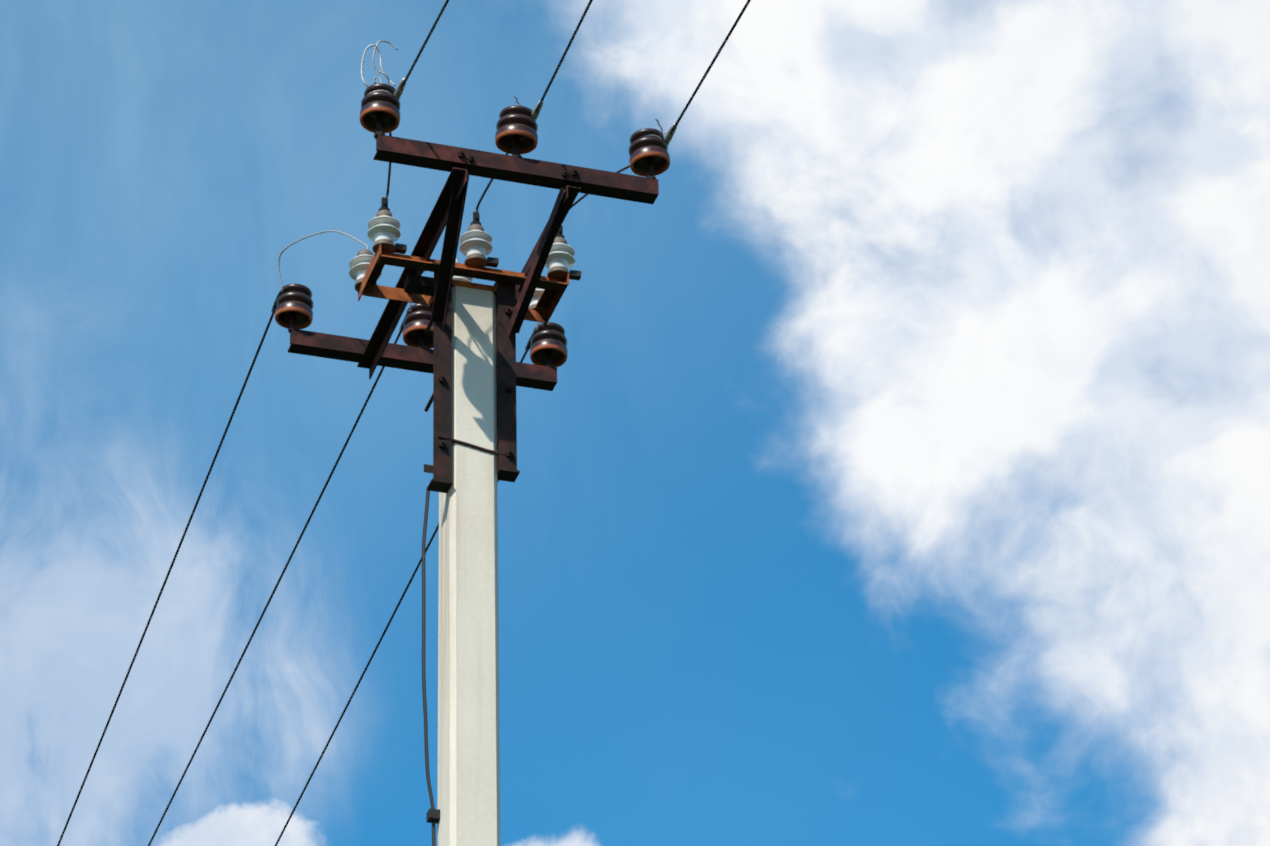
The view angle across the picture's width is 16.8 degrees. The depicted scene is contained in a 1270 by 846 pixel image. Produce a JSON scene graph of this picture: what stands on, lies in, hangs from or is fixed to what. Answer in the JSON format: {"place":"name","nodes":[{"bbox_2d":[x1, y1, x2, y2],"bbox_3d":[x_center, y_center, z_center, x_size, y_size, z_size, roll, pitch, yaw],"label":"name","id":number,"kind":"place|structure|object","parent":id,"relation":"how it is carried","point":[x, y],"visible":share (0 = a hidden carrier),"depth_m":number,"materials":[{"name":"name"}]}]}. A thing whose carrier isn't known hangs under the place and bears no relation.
{"place":"outdoors","nodes":[
{"label":"outdoors","id":0,"kind":"place"},
{"bbox_2d":[57,0,750,845],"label":"conductors","id":1,"kind":"object","parent":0,"point":[281,292],"visible":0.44,"depth_m":16.56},
{"bbox_2d":[278,40,677,327],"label":"tie wires","id":2,"kind":"object","parent":1,"relation":"attached to","point":[667,139],"visible":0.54,"depth_m":14.63,"materials":[{"name":"metal"}]},
{"bbox_2d":[453,262,472,281],"bbox_3d":[-0.630,-0.495,15.155,0.116,0.152,0.116,6,-32,-13],"label":"insulator post","id":3,"kind":"object","parent":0,"point":[462,278],"visible":0.08,"depth_m":15.11,"materials":[{"name":"white ceramic"}]},
{"bbox_2d":[0,0,1269,845],"label":"sky","id":4,"kind":"structure","parent":0,"point":[896,472],"materials":[{"name":"blue"}]},
{"label":"ground","id":5,"kind":"structure","parent":0,"visible":0},
{"bbox_2d":[437,286,500,845],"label":"concrete pole","id":6,"kind":"object","parent":5,"relation":"on","point":[468,804],"visible":0.92,"depth_m":14.27,"materials":[{"name":"grey concrete"}]},
{"bbox_2d":[422,486,439,845],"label":"earth wire","id":7,"kind":"object","parent":6,"relation":"attached to","point":[433,815],"visible":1,"depth_m":14.19,"materials":[{"name":"metal"}]},
{"bbox_2d":[288,111,658,492],"bbox_3d":[-0.579,-0.196,14.852,1.005,1.100,1.338,8,-33,-16],"label":"steel frame","id":8,"kind":"object","parent":6,"relation":"attached to","point":[569,182],"visible":0.92,"depth_m":14.68,"materials":[{"name":"brown metal"}]},
{"bbox_2d":[275,283,312,329],"bbox_3d":[-1.229,-0.427,15.495,0.137,0.135,0.137,13,-33,-16],"label":"insulator pin","id":9,"kind":"object","parent":8,"relation":"on","point":[296,298],"visible":0.9,"depth_m":15.47,"materials":[{"name":"brown ceramic"}]},
{"bbox_2d":[360,83,399,132],"bbox_3d":[-0.861,-1.072,14.516,0.137,0.136,0.137,-10,-35,16],"label":"insulator pin","id":10,"kind":"object","parent":8,"relation":"on","point":[385,103],"visible":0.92,"depth_m":14.49,"materials":[{"name":"brown ceramic"}]},
{"bbox_2d":[403,304,433,348],"bbox_3d":[-0.774,-0.359,15.626,0.143,0.134,0.143,-1,-34,1],"label":"insulator pin","id":11,"kind":"object","parent":8,"relation":"on","point":[417,319],"visible":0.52,"depth_m":15.60,"materials":[{"name":"brown ceramic"}]},
{"bbox_2d":[358,244,568,328],"bbox_3d":[-0.601,-0.466,14.991,0.681,0.082,0.305,8,-33,-16],"label":"disconnector frame","id":12,"kind":"object","parent":8,"relation":"attached to","point":[552,293],"visible":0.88,"depth_m":14.94,"materials":[{"name":"orange metal"}]},
{"bbox_2d":[349,249,381,291],"bbox_3d":[-0.947,-0.540,15.069,0.116,0.152,0.116,4,-34,-12],"label":"insulator post","id":13,"kind":"object","parent":12,"relation":"on","point":[359,263],"visible":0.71,"depth_m":15.04,"materials":[{"name":"white ceramic"}]},
{"bbox_2d":[367,197,406,253],"bbox_3d":[-0.861,-0.689,14.881,0.136,0.208,0.116,8,-32,-16],"label":"insulator post","id":14,"kind":"object","parent":12,"relation":"on","point":[384,225],"visible":0.98,"depth_m":14.84,"materials":[{"name":"white ceramic"}]},
{"bbox_2d":[459,212,498,267],"bbox_3d":[-0.546,-0.644,14.969,0.136,0.208,0.116,6,-32,-13],"label":"insulator post","id":15,"kind":"object","parent":12,"relation":"on","point":[475,248],"visible":0.96,"depth_m":14.92,"materials":[{"name":"white ceramic"}]},
{"bbox_2d":[529,275,546,310],"bbox_3d":[-0.344,-0.453,15.236,0.116,0.152,0.116,12,-34,-20],"label":"insulator post","id":16,"kind":"object","parent":12,"relation":"on","point":[538,292],"visible":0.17,"depth_m":15.19,"materials":[{"name":"white ceramic"}]},
{"bbox_2d":[545,225,580,280],"bbox_3d":[-0.258,-0.603,15.049,0.136,0.208,0.116,7,-31,-12],"label":"insulator post","id":17,"kind":"object","parent":12,"relation":"on","point":[560,261],"visible":0.9,"depth_m":15.00,"materials":[{"name":"white ceramic"}]},
{"bbox_2d":[495,105,537,153],"bbox_3d":[-0.403,-1.007,14.637,0.146,0.131,0.146,-3,-28,9],"label":"insulator pin","id":18,"kind":"object","parent":8,"relation":"on","point":[520,122],"visible":0.9,"depth_m":14.61,"materials":[{"name":"brown ceramic"}]},
{"bbox_2d":[530,322,567,367],"bbox_3d":[-0.316,-0.292,15.756,0.138,0.136,0.138,26,-42,-33],"label":"insulator pin","id":19,"kind":"object","parent":8,"relation":"on","point":[550,335],"visible":0.96,"depth_m":15.73,"materials":[{"name":"brown ceramic"}]},
{"bbox_2d":[629,128,669,176],"bbox_3d":[0.046,-0.938,14.768,0.140,0.132,0.140,-23,-34,25],"label":"insulator pin","id":20,"kind":"object","parent":8,"relation":"on","point":[642,149],"visible":0.98,"depth_m":14.74,"materials":[{"name":"brown ceramic"}]}
]}

